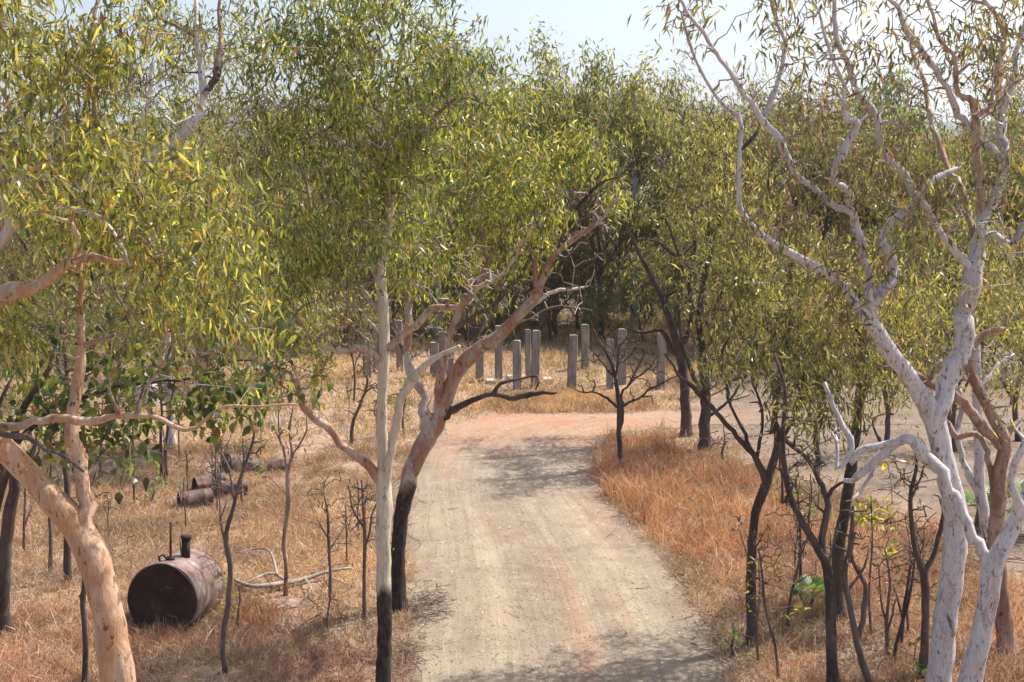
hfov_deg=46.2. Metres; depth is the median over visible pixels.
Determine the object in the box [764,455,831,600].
sapling
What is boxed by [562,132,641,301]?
background gum
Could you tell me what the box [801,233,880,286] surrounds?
understorey tree
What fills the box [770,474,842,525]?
leafy sapling
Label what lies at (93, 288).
understorey tree
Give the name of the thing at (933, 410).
white gum
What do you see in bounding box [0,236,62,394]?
background gum
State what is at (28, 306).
thin sapling
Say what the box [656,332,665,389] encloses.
concrete post
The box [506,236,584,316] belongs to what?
understorey tree
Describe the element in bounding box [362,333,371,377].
concrete post
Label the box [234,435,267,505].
leafy sapling
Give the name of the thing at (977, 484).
white gum
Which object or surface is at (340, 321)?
understorey tree
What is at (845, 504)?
dark gum
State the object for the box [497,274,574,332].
understorey tree
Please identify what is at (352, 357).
thin sapling
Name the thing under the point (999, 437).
gum tree
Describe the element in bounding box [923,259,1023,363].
understorey tree
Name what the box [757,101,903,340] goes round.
background gum
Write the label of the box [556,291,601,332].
understorey tree
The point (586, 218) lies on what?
background gum
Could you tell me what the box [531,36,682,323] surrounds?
background gum
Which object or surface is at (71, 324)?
understorey tree
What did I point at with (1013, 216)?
background gum
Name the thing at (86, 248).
background gum
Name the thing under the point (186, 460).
thin sapling
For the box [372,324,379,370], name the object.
concrete post
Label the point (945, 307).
understorey tree
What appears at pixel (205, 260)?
understorey tree
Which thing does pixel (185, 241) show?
understorey tree
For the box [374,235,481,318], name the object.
understorey tree
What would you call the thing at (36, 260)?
understorey tree
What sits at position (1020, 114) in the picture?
background gum
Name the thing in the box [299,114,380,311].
background gum
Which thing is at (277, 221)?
background gum
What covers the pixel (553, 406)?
golden grass
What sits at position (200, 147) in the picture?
background gum
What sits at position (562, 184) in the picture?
background gum
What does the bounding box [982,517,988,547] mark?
thin sapling
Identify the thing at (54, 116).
background gum
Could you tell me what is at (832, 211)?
background gum
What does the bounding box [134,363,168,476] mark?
sapling
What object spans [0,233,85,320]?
understorey tree
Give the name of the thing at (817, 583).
fan palm
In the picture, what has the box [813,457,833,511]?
thin sapling
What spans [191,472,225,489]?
fuel drum
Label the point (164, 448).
thin sapling
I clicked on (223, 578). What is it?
leafy sapling
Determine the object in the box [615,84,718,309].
background gum
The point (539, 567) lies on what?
leaf litter
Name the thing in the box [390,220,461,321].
understorey tree
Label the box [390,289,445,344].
understorey tree
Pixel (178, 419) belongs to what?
thin sapling
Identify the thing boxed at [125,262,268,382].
understorey tree
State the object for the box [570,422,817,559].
red grass
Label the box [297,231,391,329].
understorey tree
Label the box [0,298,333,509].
round leaf gum
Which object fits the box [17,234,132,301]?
understorey tree
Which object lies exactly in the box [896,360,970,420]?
sapling
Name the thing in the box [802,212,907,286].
understorey tree
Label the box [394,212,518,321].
understorey tree
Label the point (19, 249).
understorey tree
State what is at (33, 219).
background gum
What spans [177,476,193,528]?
thin sapling
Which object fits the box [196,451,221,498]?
thin sapling
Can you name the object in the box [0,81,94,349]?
background gum
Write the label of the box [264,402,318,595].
sapling
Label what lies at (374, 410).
sapling
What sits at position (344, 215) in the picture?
background gum
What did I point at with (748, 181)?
background gum
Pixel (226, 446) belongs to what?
thin sapling
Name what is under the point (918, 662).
leafy sapling
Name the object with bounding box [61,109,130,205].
background gum
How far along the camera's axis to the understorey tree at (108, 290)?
45.09 m
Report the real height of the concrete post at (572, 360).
2.134 m
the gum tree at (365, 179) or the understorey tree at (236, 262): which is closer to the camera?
the gum tree at (365, 179)
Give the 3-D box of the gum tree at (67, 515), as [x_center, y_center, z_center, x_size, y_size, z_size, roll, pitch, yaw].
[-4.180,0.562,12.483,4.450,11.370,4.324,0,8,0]
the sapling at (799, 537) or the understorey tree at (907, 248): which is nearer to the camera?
the sapling at (799, 537)
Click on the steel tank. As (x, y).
(191, 596)
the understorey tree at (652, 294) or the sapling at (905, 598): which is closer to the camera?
the sapling at (905, 598)
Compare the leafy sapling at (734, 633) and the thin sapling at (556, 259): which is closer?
the leafy sapling at (734, 633)
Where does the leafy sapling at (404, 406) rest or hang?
on the ground at (874, 486)
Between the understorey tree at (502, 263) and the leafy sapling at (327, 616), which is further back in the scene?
the understorey tree at (502, 263)
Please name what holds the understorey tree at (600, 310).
on the ground at (874, 486)
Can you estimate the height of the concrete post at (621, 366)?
2.188 m
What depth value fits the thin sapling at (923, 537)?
23.78 m
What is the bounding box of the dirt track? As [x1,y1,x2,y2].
[398,404,1023,681]
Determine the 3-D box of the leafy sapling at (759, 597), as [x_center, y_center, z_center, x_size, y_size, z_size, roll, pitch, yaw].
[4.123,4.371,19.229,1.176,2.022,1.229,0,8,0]
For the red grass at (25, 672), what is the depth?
19.28 m
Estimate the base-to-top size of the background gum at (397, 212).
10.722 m
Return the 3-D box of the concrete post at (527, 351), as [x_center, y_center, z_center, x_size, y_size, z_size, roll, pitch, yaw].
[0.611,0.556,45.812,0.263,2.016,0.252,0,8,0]
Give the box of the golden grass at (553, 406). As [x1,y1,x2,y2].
[459,384,676,414]
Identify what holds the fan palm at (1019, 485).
on the ground at (874, 486)
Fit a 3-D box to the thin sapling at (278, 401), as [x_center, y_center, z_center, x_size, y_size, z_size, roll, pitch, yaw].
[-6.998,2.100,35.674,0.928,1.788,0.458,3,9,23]
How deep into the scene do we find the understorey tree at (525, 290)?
59.07 m
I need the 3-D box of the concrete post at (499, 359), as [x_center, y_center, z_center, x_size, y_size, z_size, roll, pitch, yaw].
[-0.508,0.485,45.798,0.302,2.160,0.336,0,8,0]
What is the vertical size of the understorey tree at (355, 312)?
5.612 m
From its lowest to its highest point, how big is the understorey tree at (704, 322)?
5.877 m
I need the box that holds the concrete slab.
[486,378,495,383]
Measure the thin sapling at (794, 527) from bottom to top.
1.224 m
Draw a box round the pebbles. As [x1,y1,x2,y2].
[305,384,806,681]
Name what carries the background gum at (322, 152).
on the ground at (874, 486)
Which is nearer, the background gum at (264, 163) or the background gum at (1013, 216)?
the background gum at (1013, 216)
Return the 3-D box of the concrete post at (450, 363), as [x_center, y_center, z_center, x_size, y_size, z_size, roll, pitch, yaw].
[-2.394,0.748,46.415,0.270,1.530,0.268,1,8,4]
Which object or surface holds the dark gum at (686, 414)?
on the ground at (874, 486)
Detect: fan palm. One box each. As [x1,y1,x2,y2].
[784,574,824,609]
[963,487,989,525]
[970,477,1023,516]
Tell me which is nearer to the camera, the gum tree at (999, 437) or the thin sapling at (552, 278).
the gum tree at (999, 437)
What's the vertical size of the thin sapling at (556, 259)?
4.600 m
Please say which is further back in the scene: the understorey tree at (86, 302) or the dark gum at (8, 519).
the understorey tree at (86, 302)
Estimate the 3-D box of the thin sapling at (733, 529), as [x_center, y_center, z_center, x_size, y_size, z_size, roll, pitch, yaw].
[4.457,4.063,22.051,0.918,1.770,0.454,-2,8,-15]
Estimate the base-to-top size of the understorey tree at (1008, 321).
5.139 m
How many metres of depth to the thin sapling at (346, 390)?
39.38 m
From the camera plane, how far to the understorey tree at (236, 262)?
58.30 m
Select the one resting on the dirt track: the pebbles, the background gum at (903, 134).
the pebbles
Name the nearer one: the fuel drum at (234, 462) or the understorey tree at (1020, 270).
the fuel drum at (234, 462)
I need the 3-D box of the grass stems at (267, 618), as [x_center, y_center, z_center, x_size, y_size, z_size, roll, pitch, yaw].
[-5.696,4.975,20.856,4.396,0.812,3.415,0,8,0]
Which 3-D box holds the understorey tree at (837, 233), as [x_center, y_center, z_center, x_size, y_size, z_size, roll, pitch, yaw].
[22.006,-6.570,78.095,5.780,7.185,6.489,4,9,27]
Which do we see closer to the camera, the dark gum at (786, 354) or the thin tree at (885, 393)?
the dark gum at (786, 354)
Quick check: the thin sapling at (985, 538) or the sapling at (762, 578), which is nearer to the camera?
the sapling at (762, 578)
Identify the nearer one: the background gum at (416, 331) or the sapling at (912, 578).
the sapling at (912, 578)
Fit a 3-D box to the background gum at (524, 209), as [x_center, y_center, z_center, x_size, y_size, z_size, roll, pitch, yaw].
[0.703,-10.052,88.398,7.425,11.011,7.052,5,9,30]
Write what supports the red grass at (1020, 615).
on the ground at (874, 486)
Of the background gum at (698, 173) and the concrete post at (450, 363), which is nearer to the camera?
the concrete post at (450, 363)
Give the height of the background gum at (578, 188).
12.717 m
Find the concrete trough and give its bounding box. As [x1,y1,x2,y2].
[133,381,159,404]
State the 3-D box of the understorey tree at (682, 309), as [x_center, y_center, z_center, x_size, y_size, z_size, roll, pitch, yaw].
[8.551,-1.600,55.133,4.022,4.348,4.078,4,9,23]
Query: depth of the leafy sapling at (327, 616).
20.96 m
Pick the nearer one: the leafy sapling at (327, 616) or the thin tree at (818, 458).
the leafy sapling at (327, 616)
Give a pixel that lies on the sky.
(596, 20)
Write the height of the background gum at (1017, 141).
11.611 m
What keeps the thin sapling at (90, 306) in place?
on the ground at (874, 486)
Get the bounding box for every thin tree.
[752,283,820,433]
[781,299,856,462]
[833,505,874,681]
[834,298,954,440]
[894,299,1013,452]
[989,310,1023,441]
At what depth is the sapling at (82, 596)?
18.30 m
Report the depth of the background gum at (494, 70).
59.28 m
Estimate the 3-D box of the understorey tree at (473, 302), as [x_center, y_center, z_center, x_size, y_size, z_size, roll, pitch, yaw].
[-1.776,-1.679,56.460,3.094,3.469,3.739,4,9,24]
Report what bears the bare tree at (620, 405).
on the ground at (874, 486)
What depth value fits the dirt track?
24.41 m
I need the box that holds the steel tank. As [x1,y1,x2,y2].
[127,522,224,631]
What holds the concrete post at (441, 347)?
on the ground at (874, 486)
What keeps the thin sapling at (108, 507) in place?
on the ground at (874, 486)
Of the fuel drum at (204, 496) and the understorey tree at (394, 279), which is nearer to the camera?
the fuel drum at (204, 496)
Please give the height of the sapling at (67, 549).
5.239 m
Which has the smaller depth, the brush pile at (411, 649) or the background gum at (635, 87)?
the brush pile at (411, 649)
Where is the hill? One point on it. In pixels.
(949, 126)
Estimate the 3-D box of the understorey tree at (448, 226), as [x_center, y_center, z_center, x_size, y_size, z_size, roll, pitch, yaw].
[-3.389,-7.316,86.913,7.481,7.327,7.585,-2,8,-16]
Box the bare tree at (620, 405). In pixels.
[568,316,684,468]
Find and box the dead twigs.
[8,371,1023,681]
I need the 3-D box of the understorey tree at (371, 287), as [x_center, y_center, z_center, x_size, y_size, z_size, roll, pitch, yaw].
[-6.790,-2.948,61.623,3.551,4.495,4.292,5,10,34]
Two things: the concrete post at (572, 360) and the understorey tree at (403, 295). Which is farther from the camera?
the understorey tree at (403, 295)
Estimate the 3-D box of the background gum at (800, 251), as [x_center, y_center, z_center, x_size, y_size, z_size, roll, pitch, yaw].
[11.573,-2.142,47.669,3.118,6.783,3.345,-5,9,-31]
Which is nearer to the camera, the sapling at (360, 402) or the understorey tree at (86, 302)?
the sapling at (360, 402)
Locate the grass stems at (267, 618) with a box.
[46,586,308,660]
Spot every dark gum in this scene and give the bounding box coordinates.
[0,315,79,635]
[579,96,740,436]
[658,85,801,452]
[664,160,900,647]
[750,353,843,681]
[757,217,967,620]
[863,432,943,681]
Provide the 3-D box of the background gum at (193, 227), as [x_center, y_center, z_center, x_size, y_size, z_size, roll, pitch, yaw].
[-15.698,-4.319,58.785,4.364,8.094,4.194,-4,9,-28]
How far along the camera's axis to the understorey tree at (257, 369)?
43.31 m
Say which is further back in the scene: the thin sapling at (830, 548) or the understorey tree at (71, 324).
the understorey tree at (71, 324)
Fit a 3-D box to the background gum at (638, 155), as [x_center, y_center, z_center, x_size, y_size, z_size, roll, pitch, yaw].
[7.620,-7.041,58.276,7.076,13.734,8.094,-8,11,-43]
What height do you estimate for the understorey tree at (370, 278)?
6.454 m
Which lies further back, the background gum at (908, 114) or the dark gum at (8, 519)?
the background gum at (908, 114)
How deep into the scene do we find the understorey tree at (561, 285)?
57.35 m
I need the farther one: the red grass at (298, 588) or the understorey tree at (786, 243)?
the understorey tree at (786, 243)
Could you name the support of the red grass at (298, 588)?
on the ground at (874, 486)
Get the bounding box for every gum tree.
[0,0,318,681]
[10,0,358,449]
[189,0,531,681]
[369,57,633,612]
[849,213,1023,661]
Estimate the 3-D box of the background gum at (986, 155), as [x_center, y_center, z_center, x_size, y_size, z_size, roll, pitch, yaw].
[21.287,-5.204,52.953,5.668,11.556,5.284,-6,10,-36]
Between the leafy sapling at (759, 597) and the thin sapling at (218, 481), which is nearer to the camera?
the leafy sapling at (759, 597)
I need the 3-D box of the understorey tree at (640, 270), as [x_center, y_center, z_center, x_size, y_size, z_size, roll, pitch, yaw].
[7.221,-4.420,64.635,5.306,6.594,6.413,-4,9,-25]
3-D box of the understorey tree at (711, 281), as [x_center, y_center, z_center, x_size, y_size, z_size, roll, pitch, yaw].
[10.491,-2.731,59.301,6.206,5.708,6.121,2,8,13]
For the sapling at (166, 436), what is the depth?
31.12 m
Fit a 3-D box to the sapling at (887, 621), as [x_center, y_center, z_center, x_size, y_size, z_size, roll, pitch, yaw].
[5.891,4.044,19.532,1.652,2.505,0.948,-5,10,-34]
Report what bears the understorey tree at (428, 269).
on the ground at (874, 486)
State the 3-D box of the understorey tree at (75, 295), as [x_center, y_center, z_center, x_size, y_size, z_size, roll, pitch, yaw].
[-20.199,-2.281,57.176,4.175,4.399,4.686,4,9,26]
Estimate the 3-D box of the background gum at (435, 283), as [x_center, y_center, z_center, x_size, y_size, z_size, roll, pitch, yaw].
[-3.045,-7.418,56.716,7.474,14.940,7.337,0,8,0]
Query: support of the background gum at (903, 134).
on the ground at (874, 486)
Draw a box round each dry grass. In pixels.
[0,309,1021,465]
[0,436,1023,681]
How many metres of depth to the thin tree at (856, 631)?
18.36 m
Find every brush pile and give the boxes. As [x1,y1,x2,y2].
[391,629,437,681]
[394,580,457,639]
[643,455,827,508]
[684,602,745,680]
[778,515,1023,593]
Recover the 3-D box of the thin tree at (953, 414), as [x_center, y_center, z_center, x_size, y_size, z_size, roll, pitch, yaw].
[12.406,0.980,33.576,3.088,4.522,3.233,0,8,0]
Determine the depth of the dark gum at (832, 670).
18.18 m
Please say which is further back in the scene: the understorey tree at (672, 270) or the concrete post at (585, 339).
the understorey tree at (672, 270)
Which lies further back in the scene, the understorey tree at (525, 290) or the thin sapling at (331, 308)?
the understorey tree at (525, 290)
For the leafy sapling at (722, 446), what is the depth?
32.89 m
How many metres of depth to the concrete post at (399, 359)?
48.05 m
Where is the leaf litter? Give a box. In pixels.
[1,343,1023,681]
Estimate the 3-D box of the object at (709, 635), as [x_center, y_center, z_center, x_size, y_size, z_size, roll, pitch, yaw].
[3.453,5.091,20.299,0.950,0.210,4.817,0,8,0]
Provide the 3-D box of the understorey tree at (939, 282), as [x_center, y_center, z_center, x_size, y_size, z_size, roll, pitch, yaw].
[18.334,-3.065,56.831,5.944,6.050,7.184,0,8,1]
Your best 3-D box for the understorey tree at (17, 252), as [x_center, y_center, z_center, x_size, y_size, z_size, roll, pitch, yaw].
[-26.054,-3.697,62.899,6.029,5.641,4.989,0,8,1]
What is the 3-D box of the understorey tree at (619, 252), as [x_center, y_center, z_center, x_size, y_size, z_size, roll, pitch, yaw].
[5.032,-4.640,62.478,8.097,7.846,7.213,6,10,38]
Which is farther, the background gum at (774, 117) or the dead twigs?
the background gum at (774, 117)
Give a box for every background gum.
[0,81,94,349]
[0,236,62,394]
[10,149,167,357]
[10,162,81,320]
[20,85,110,242]
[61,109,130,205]
[107,130,176,316]
[136,85,226,177]
[157,182,225,329]
[159,78,327,350]
[169,208,243,376]
[170,121,230,215]
[198,163,245,259]
[229,154,338,358]
[231,113,324,241]
[237,163,325,313]
[249,47,407,343]
[255,84,339,180]
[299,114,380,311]
[313,185,379,285]
[326,75,501,341]
[364,180,421,251]
[367,21,517,336]
[398,113,522,343]
[407,30,565,324]
[486,160,562,308]
[487,15,616,332]
[506,147,564,224]
[529,70,641,299]
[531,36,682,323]
[538,157,674,338]
[550,101,611,235]
[559,84,659,314]
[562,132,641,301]
[568,44,700,335]
[604,49,759,328]
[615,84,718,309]
[619,215,668,322]
[640,100,770,339]
[641,106,812,342]
[653,130,831,351]
[689,100,735,210]
[713,62,901,347]
[716,66,819,198]
[746,64,870,333]
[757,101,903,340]
[762,98,819,175]
[770,203,852,360]
[800,98,874,262]
[814,119,903,341]
[829,102,970,325]
[834,58,966,212]
[848,192,946,346]
[850,92,931,204]
[868,108,1009,352]
[892,127,1023,340]
[919,191,1019,282]
[945,92,1023,348]
[945,131,1023,326]
[949,97,1023,275]
[963,42,1023,153]
[984,102,1023,341]
[988,125,1023,345]
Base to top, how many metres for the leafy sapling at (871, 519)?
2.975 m
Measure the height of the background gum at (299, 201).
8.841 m
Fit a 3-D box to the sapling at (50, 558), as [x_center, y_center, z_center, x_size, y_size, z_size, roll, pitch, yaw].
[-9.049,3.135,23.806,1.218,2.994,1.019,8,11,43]
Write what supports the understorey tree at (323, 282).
on the ground at (874, 486)
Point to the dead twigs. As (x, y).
(444, 585)
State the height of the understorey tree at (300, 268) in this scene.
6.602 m
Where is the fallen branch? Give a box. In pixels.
[234,548,351,599]
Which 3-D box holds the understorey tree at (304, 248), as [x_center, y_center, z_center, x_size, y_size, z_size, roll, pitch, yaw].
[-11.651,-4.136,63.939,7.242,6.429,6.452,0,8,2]
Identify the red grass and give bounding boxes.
[0,476,375,675]
[0,589,420,681]
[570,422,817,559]
[649,510,1023,681]
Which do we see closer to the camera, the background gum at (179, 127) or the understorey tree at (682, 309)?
the understorey tree at (682, 309)
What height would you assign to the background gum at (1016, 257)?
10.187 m
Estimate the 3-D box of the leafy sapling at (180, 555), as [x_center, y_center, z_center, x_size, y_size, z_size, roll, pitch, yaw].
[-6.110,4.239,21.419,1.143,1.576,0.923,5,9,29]
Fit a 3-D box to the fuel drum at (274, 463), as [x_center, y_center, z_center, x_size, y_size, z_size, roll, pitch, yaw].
[-6.230,3.335,31.964,0.500,0.426,0.427,-1,8,-7]
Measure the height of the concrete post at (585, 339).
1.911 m
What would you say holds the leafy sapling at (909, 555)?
on the ground at (874, 486)
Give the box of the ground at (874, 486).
[0,184,1023,681]
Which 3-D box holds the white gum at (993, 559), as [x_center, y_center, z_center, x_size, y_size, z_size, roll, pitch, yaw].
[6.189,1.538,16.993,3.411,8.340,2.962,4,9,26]
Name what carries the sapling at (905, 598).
on the ground at (874, 486)
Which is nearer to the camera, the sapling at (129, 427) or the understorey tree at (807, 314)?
the sapling at (129, 427)
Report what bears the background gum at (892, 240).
on the ground at (874, 486)
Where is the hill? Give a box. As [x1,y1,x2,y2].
[0,91,1020,169]
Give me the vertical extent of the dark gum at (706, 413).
10.337 m
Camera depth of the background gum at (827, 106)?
56.12 m
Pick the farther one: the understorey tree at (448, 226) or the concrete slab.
the understorey tree at (448, 226)
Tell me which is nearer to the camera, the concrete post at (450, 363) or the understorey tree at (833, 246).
the concrete post at (450, 363)
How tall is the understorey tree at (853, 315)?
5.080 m
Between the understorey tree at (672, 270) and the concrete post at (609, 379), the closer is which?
the concrete post at (609, 379)
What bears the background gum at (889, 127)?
on the ground at (874, 486)
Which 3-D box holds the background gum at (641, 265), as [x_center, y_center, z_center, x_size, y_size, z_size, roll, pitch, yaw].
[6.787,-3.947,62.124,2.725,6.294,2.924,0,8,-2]
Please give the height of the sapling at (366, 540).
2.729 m
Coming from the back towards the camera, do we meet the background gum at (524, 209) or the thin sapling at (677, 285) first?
the background gum at (524, 209)
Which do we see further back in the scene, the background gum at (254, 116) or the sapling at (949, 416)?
the background gum at (254, 116)
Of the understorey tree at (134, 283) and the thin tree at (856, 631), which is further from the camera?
the understorey tree at (134, 283)
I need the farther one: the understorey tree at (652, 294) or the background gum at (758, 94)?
the background gum at (758, 94)
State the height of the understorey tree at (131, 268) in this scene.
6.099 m
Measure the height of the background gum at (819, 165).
12.593 m
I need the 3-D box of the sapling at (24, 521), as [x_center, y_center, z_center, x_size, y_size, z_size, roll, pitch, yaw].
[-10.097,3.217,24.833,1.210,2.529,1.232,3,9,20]
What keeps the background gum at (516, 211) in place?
on the ground at (874, 486)
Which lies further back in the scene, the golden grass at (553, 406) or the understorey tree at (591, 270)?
the understorey tree at (591, 270)
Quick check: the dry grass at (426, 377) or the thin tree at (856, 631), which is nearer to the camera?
the thin tree at (856, 631)
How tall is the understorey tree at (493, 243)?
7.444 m
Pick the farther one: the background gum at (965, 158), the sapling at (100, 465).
the background gum at (965, 158)
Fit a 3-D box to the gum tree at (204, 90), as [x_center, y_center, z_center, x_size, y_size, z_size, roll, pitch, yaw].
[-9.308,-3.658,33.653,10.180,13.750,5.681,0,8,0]
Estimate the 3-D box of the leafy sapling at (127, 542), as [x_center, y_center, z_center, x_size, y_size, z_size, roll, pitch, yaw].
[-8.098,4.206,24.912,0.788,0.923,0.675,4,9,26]
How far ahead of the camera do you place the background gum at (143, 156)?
61.85 m
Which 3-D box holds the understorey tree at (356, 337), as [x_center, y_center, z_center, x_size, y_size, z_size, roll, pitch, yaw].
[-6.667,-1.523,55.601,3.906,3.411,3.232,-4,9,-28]
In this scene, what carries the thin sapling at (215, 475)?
on the ground at (874, 486)
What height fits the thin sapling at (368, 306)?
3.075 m
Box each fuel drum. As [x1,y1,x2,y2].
[177,488,212,508]
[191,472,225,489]
[214,480,247,496]
[221,453,257,474]
[268,459,287,471]
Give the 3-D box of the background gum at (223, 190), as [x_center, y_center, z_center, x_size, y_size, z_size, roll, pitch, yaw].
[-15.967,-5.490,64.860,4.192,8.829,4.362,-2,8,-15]
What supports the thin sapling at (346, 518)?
on the ground at (874, 486)
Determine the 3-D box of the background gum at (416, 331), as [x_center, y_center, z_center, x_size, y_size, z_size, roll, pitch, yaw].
[-4.396,-6.234,56.638,8.286,12.710,7.869,-5,9,-31]
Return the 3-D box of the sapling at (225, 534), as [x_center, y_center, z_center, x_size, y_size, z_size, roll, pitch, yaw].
[-3.994,3.166,18.731,1.445,4.365,1.253,0,8,0]
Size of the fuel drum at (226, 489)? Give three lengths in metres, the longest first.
0.800 x 0.489 x 0.460 m
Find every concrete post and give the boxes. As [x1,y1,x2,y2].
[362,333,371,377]
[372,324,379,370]
[395,320,404,371]
[430,342,438,378]
[438,331,444,366]
[446,341,453,375]
[475,355,483,382]
[495,325,502,379]
[512,340,520,389]
[525,329,530,378]
[531,330,540,387]
[567,334,577,390]
[581,324,588,369]
[606,339,613,388]
[618,328,625,384]
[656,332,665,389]
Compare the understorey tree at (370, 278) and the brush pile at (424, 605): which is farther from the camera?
the understorey tree at (370, 278)
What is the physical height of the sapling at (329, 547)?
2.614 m
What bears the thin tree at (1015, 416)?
on the ground at (874, 486)
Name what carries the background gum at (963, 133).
on the ground at (874, 486)
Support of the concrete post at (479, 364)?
on the ground at (874, 486)
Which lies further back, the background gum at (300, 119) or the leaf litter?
the background gum at (300, 119)
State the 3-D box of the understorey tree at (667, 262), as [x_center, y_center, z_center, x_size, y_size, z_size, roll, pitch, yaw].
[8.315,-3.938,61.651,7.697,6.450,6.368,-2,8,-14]
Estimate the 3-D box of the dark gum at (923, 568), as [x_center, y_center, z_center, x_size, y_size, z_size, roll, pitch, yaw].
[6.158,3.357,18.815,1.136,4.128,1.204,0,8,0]
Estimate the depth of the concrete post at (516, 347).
43.62 m
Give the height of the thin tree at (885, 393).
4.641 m
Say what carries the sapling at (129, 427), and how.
on the ground at (874, 486)
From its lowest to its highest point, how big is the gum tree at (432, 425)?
10.074 m
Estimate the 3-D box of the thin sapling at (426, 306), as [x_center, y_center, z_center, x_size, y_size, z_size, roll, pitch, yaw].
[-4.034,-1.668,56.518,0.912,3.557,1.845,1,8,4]
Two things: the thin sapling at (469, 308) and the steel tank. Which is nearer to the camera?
the steel tank
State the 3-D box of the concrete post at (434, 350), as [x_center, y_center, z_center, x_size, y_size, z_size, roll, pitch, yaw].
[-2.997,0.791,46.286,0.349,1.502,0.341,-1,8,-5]
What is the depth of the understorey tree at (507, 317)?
55.96 m
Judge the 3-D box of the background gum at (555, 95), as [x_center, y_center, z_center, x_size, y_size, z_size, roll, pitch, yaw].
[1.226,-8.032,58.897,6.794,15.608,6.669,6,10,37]
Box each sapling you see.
[8,435,54,550]
[17,265,39,377]
[25,428,80,570]
[43,317,91,580]
[61,258,109,370]
[62,448,124,681]
[89,402,115,475]
[99,493,112,536]
[109,517,138,558]
[111,386,147,503]
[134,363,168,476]
[135,475,166,504]
[147,372,186,476]
[152,428,175,487]
[157,537,181,588]
[167,406,183,461]
[174,450,196,490]
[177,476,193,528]
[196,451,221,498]
[196,451,229,509]
[206,417,286,673]
[206,431,231,496]
[206,463,234,523]
[210,571,240,628]
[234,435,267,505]
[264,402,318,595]
[266,385,285,432]
[283,575,344,635]
[300,471,375,602]
[302,340,344,397]
[314,289,332,334]
[326,503,360,565]
[337,354,389,443]
[337,480,393,622]
[341,322,364,401]
[345,379,353,414]
[346,478,369,532]
[364,362,391,435]
[365,279,376,341]
[368,373,414,434]
[415,271,434,338]
[462,296,472,347]
[528,243,575,341]
[547,245,564,337]
[666,269,698,309]
[698,413,740,460]
[714,622,760,658]
[731,515,779,554]
[737,556,810,662]
[738,524,787,678]
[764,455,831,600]
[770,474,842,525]
[778,519,830,629]
[787,517,802,568]
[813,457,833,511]
[813,536,832,561]
[832,463,905,631]
[854,511,919,653]
[868,505,938,664]
[882,517,942,635]
[883,512,942,647]
[883,635,930,677]
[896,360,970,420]
[910,525,935,560]
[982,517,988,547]
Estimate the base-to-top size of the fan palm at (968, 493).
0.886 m
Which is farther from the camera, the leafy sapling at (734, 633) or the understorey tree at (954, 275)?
the understorey tree at (954, 275)
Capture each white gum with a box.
[627,0,1023,681]
[823,159,1023,681]
[862,183,1023,548]
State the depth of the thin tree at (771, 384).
36.18 m
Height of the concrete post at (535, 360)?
2.221 m
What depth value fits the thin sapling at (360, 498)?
26.41 m
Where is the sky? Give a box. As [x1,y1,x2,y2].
[0,0,1023,126]
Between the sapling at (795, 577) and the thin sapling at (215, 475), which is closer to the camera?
the sapling at (795, 577)
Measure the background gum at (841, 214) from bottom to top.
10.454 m
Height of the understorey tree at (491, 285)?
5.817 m
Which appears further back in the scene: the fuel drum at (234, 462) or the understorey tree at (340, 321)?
the understorey tree at (340, 321)
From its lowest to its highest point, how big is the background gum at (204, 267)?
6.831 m
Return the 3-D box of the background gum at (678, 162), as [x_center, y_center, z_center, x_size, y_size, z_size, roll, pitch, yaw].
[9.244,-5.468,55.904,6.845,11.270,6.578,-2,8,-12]
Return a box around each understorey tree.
[0,231,63,306]
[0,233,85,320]
[0,236,45,297]
[2,261,162,399]
[6,234,90,310]
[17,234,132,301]
[36,246,141,347]
[41,268,105,332]
[52,266,121,333]
[83,239,173,317]
[88,234,200,369]
[118,241,194,329]
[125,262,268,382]
[129,220,227,275]
[171,227,251,319]
[178,264,359,386]
[195,226,276,311]
[236,227,351,306]
[237,231,353,309]
[255,239,404,376]
[278,216,406,331]
[290,243,353,309]
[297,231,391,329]
[322,294,359,340]
[333,276,398,343]
[348,263,401,324]
[361,210,448,322]
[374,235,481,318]
[386,224,472,324]
[388,250,457,330]
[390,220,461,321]
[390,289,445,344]
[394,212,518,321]
[428,220,554,331]
[432,208,489,261]
[440,280,498,338]
[443,202,533,324]
[444,205,550,309]
[473,186,585,326]
[480,290,533,339]
[492,214,621,339]
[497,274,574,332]
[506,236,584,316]
[528,228,630,330]
[547,181,673,322]
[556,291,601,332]
[573,277,648,347]
[605,262,687,345]
[607,211,706,317]
[608,217,713,324]
[614,201,784,323]
[634,245,811,376]
[655,262,728,344]
[668,228,782,333]
[741,208,845,303]
[759,271,848,359]
[779,225,866,287]
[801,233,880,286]
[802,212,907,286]
[813,220,867,253]
[824,260,913,362]
[833,242,955,322]
[868,222,966,279]
[883,248,992,358]
[885,225,968,316]
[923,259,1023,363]
[985,283,1023,365]
[994,253,1023,296]
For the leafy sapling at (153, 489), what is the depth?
28.93 m
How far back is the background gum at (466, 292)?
54.22 m
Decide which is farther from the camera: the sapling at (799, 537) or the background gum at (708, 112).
the background gum at (708, 112)

